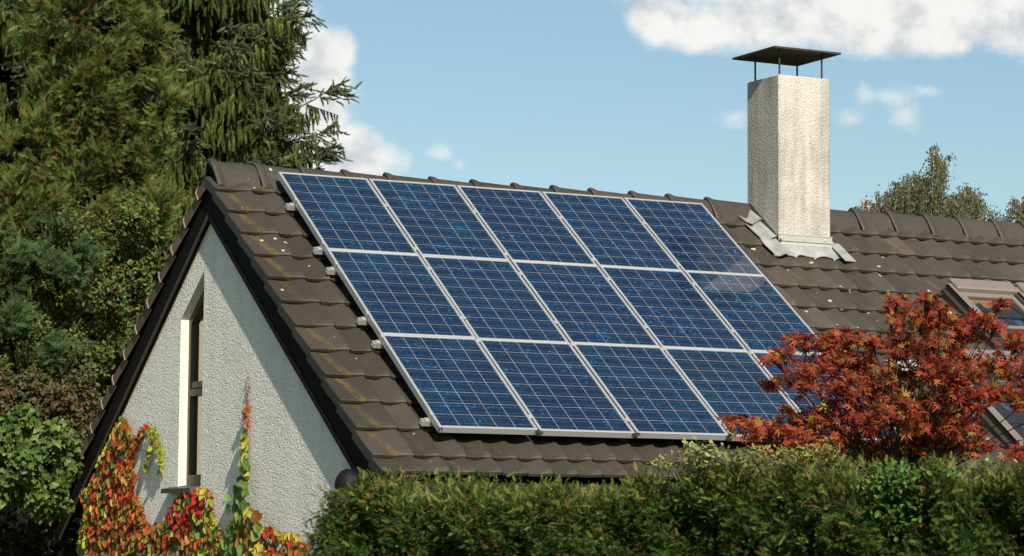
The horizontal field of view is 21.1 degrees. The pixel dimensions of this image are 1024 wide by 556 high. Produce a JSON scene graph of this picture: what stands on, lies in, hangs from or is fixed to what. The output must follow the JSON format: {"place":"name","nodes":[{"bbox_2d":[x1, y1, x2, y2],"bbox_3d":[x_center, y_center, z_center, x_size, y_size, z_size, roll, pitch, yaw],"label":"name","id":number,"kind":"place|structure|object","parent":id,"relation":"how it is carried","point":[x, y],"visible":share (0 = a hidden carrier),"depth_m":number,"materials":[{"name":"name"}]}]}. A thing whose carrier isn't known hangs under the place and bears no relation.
{"place":"outdoors","nodes":[
{"label":"outdoors","id":0,"kind":"place"},
{"bbox_2d":[0,403,84,524],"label":"ivy bush","id":1,"kind":"object","parent":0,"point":[39,465],"visible":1,"depth_m":23.47,"materials":[{"name":"green plant"}]},
{"bbox_2d":[264,0,1023,222],"label":"sky","id":2,"kind":"structure","parent":0,"point":[649,97],"materials":[{"name":"blue"}]},
{"label":"ground","id":3,"kind":"structure","parent":0,"visible":0},
{"bbox_2d":[0,122,47,354],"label":"cypress bush","id":4,"kind":"object","parent":3,"relation":"on","point":[5,158],"visible":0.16,"depth_m":29.89,"materials":[{"name":"green plant"}]},
{"bbox_2d":[0,499,82,555],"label":"undergrowth","id":5,"kind":"object","parent":3,"relation":"on","point":[16,521],"visible":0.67,"depth_m":24.83,"materials":[{"name":"green plant"}]},
{"bbox_2d":[0,355,102,551],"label":"barberry bush","id":6,"kind":"object","parent":3,"relation":"on","point":[69,401],"visible":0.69,"depth_m":25.08,"materials":[{"name":"brown plant"}]},
{"bbox_2d":[0,203,110,373],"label":"cypress bush","id":7,"kind":"object","parent":3,"relation":"on","point":[21,324],"visible":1,"depth_m":25.93,"materials":[{"name":"green plant"}]},
{"bbox_2d":[0,0,122,388],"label":"spruce tree","id":8,"kind":"object","parent":3,"relation":"on","point":[11,90],"visible":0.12,"depth_m":34.25,"materials":[{"name":"green plant"}]},
{"bbox_2d":[0,188,168,459],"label":"beech hedge","id":9,"kind":"object","parent":3,"relation":"on","point":[115,282],"visible":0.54,"depth_m":26.27,"materials":[{"name":"green plant"}]},
{"bbox_2d":[0,0,196,387],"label":"cypress tree","id":10,"kind":"object","parent":3,"relation":"on","point":[93,75],"visible":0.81,"depth_m":27.72,"materials":[{"name":"green plant"}]},
{"bbox_2d":[1,0,287,390],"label":"spruce tree","id":11,"kind":"object","parent":3,"relation":"on","point":[199,34],"depth_m":37.59,"materials":[{"name":"green plant"}]},
{"bbox_2d":[64,0,361,360],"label":"spruce tree","id":12,"kind":"object","parent":3,"relation":"on","point":[240,73],"visible":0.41,"depth_m":32.48,"materials":[{"name":"green plant"}]},
{"bbox_2d":[49,46,1023,554],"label":"house","id":13,"kind":"structure","parent":3,"relation":"on","point":[275,306],"depth_m":21.77,"materials":[{"name":"tile"}]},
{"bbox_2d":[161,290,203,493],"bbox_3d":[-2.578,0.844,22.057,0.230,1.764,0.668,3,-6,-27],"label":"window","id":14,"kind":"structure","parent":13,"relation":"in","point":[193,480],"depth_m":22.17,"materials":[{"name":"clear glass"}]},
{"bbox_2d":[76,416,310,555],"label":"virginia creeper","id":15,"kind":"object","parent":13,"relation":"attached to","point":[113,515],"visible":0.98,"depth_m":22.83,"materials":[{"name":"red plant"}]},
{"bbox_2d":[199,317,203,473],"bbox_3d":[-2.404,0.819,22.005,0.030,1.660,0.511,3,-6,-27],"label":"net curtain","id":16,"kind":"object","parent":13,"relation":"hanging from","point":[201,397],"visible":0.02,"depth_m":22.19,"materials":[{"name":"white fabric"}]},
{"bbox_2d":[219,372,300,555],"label":"green creeper","id":17,"kind":"object","parent":13,"relation":"attached to","point":[247,533],"visible":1,"depth_m":20.56,"materials":[{"name":"green plant"}]},
{"bbox_2d":[334,469,360,497],"bbox_3d":[-1.120,1.504,18.878,0.204,0.385,0.190,3,-6,-27],"label":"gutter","id":18,"kind":"object","parent":13,"relation":"attached to","point":[344,476],"visible":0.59,"depth_m":18.82,"materials":[{"name":"black plastic"}]},
{"bbox_2d":[285,198,646,224],"bbox_3d":[0.043,-0.480,22.373,4.052,0.101,0.040,3,29,-27],"label":"mounting rail","id":19,"kind":"object","parent":13,"relation":"attached to","point":[290,206],"visible":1,"depth_m":21.46,"materials":[{"name":"metal"}]},
{"bbox_2d":[277,172,418,254],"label":"solar panel","id":20,"kind":"object","parent":19,"relation":"attached to","point":[345,213],"visible":1,"depth_m":21.48,"materials":[{"name":"glass"}]},
{"bbox_2d":[369,179,508,259],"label":"solar panel","id":21,"kind":"object","parent":19,"relation":"attached to","point":[435,219],"visible":1,"depth_m":21.85,"materials":[{"name":"glass"}]},
{"bbox_2d":[457,185,596,265],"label":"solar panel","id":22,"kind":"object","parent":19,"relation":"attached to","point":[525,225],"visible":1,"depth_m":22.21,"materials":[{"name":"glass"}]},
{"bbox_2d":[312,241,680,265],"bbox_3d":[0.295,-0.132,21.847,4.052,0.101,0.040,3,29,-27],"label":"mounting rail","id":23,"kind":"object","parent":13,"relation":"attached to","point":[318,250],"visible":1,"depth_m":20.94,"materials":[{"name":"metal"}]},
{"bbox_2d":[542,191,681,270],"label":"solar panel","id":24,"kind":"object","parent":23,"relation":"attached to","point":[610,231],"visible":1,"depth_m":22.58,"materials":[{"name":"glass"}]},
{"bbox_2d":[624,198,762,274],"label":"solar panel","id":25,"kind":"object","parent":23,"relation":"attached to","point":[691,236],"visible":1,"depth_m":22.95,"materials":[{"name":"glass"}]},
{"bbox_2d":[325,262,696,284],"bbox_3d":[0.407,0.024,21.613,4.052,0.101,0.040,3,29,-27],"label":"mounting rail","id":26,"kind":"object","parent":13,"relation":"attached to","point":[330,271],"visible":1,"depth_m":20.70,"materials":[{"name":"metal"}]},
{"bbox_2d":[356,311,734,332],"bbox_3d":[0.674,0.393,21.057,4.052,0.101,0.040,3,29,-27],"label":"mounting rail","id":27,"kind":"object","parent":13,"relation":"attached to","point":[362,321],"visible":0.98,"depth_m":20.15,"materials":[{"name":"metal"}]},
{"bbox_2d":[371,335,753,353],"bbox_3d":[0.793,0.557,20.809,4.052,0.101,0.040,3,29,-27],"label":"mounting rail","id":28,"kind":"object","parent":13,"relation":"attached to","point":[376,344],"visible":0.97,"depth_m":19.90,"materials":[{"name":"metal"}]},
{"bbox_2d":[326,249,475,337],"bbox_3d":[-0.841,0.132,20.574,0.772,0.050,1.214,3,29,-27],"label":"solar panel","id":29,"kind":"object","parent":28,"relation":"attached to","point":[396,294],"visible":1,"depth_m":20.54,"materials":[{"name":"glass"}]},
{"bbox_2d":[421,255,568,342],"bbox_3d":[-0.142,0.176,20.938,0.772,0.050,1.214,3,30,-27],"label":"solar panel","id":30,"kind":"object","parent":28,"relation":"attached to","point":[493,299],"visible":1,"depth_m":20.91,"materials":[{"name":"glass"}]},
{"bbox_2d":[511,260,659,346],"bbox_3d":[0.559,0.214,21.300,0.772,0.050,1.214,3,30,-27],"label":"solar panel","id":31,"kind":"object","parent":28,"relation":"attached to","point":[584,304],"visible":1,"depth_m":21.27,"materials":[{"name":"glass"}]},
{"bbox_2d":[599,266,746,350],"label":"solar panel","id":32,"kind":"object","parent":28,"relation":"attached to","point":[672,308],"visible":1,"depth_m":21.64,"materials":[{"name":"glass"}]},
{"bbox_2d":[684,271,826,353],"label":"solar panel","id":33,"kind":"object","parent":28,"relation":"attached to","point":[757,312],"visible":0.8,"depth_m":22.06,"materials":[{"name":"glass"}]},
{"bbox_2d":[419,412,721,439],"bbox_3d":[1.163,1.105,20.034,4.052,0.158,0.040,3,29,-27],"label":"mounting rail","id":34,"kind":"object","parent":13,"relation":"attached to","point":[425,422],"visible":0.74,"depth_m":19.11,"materials":[{"name":"metal"}]},
{"bbox_2d":[381,334,538,435],"bbox_3d":[-0.389,0.759,19.631,0.784,0.056,1.221,3,29,-27],"label":"solar panel","id":35,"kind":"object","parent":34,"relation":"attached to","point":[457,385],"visible":1,"depth_m":19.57,"materials":[{"name":"glass"}]},
{"bbox_2d":[479,339,635,437],"bbox_3d":[0.311,0.802,19.994,0.783,0.055,1.221,3,29,-27],"label":"solar panel","id":36,"kind":"object","parent":34,"relation":"attached to","point":[556,388],"visible":1,"depth_m":19.94,"materials":[{"name":"glass"}]},
{"bbox_2d":[572,343,728,440],"bbox_3d":[1.012,0.840,20.356,0.783,0.054,1.221,3,29,-27],"label":"solar panel","id":37,"kind":"object","parent":34,"relation":"attached to","point":[650,392],"visible":0.88,"depth_m":20.30,"materials":[{"name":"glass"}]},
{"bbox_2d":[663,347,810,441],"bbox_3d":[1.712,0.883,20.720,0.784,0.055,1.221,3,29,-27],"label":"solar panel","id":38,"kind":"object","parent":34,"relation":"attached to","point":[720,382],"visible":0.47,"depth_m":20.79,"materials":[{"name":"glass"}]},
{"bbox_2d":[751,351,900,444],"bbox_3d":[2.412,0.923,21.083,0.784,0.055,1.221,3,29,-27],"label":"solar panel","id":39,"kind":"object","parent":34,"relation":"attached to","point":[771,371],"visible":0.09,"depth_m":21.12,"materials":[{"name":"glass"}]},
{"bbox_2d":[933,348,1023,461],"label":"roof window","id":40,"kind":"structure","parent":13,"relation":"in","point":[991,416],"depth_m":21.68,"materials":[{"name":"beige glass"}]},
{"bbox_2d":[940,278,1023,348],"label":"roof window","id":41,"kind":"structure","parent":13,"relation":"in","point":[962,294],"depth_m":23.68,"materials":[{"name":"beige glass"}]},
{"bbox_2d":[1015,282,1023,299],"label":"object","id":42,"kind":"structure","parent":13,"relation":"in","point":[1020,286],"depth_m":23.99,"materials":[{"name":"white metal"}]},
{"bbox_2d":[295,448,1023,555],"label":"yew hedge","id":43,"kind":"object","parent":3,"relation":"on","point":[960,517],"visible":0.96,"depth_m":13.57,"materials":[{"name":"green plant"}]},
{"bbox_2d":[677,436,744,479],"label":"privet shoots","id":44,"kind":"object","parent":43,"relation":"on","point":[710,457],"visible":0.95,"depth_m":13.46,"materials":[{"name":"green plant"}]},
{"bbox_2d":[647,443,841,490],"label":"privet shoots","id":45,"kind":"object","parent":43,"relation":"on","point":[795,456],"visible":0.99,"depth_m":13.26,"materials":[{"name":"green plant"}]},
{"bbox_2d":[718,522,820,555],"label":"privet shoots","id":46,"kind":"object","parent":43,"relation":"on","point":[797,543],"visible":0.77,"depth_m":13.14,"materials":[{"name":"green plant"}]},
{"bbox_2d":[849,459,961,548],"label":"privet shoots","id":47,"kind":"object","parent":43,"relation":"on","point":[877,478],"visible":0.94,"depth_m":12.76,"materials":[{"name":"green plant"}]},
{"bbox_2d":[714,290,1023,491],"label":"japanese maple","id":48,"kind":"object","parent":3,"relation":"on","point":[945,387],"visible":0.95,"depth_m":16.59,"materials":[{"name":"red plant"}]},
{"bbox_2d":[854,142,993,219],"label":"birch tree","id":49,"kind":"object","parent":3,"relation":"on","point":[908,198],"visible":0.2,"depth_m":51.39,"materials":[{"name":"green plant"}]},
{"bbox_2d":[983,196,1023,222],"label":"birch tree","id":50,"kind":"object","parent":3,"relation":"on","point":[1018,212],"visible":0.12,"depth_m":53.69,"materials":[{"name":"green plant"}]}
]}

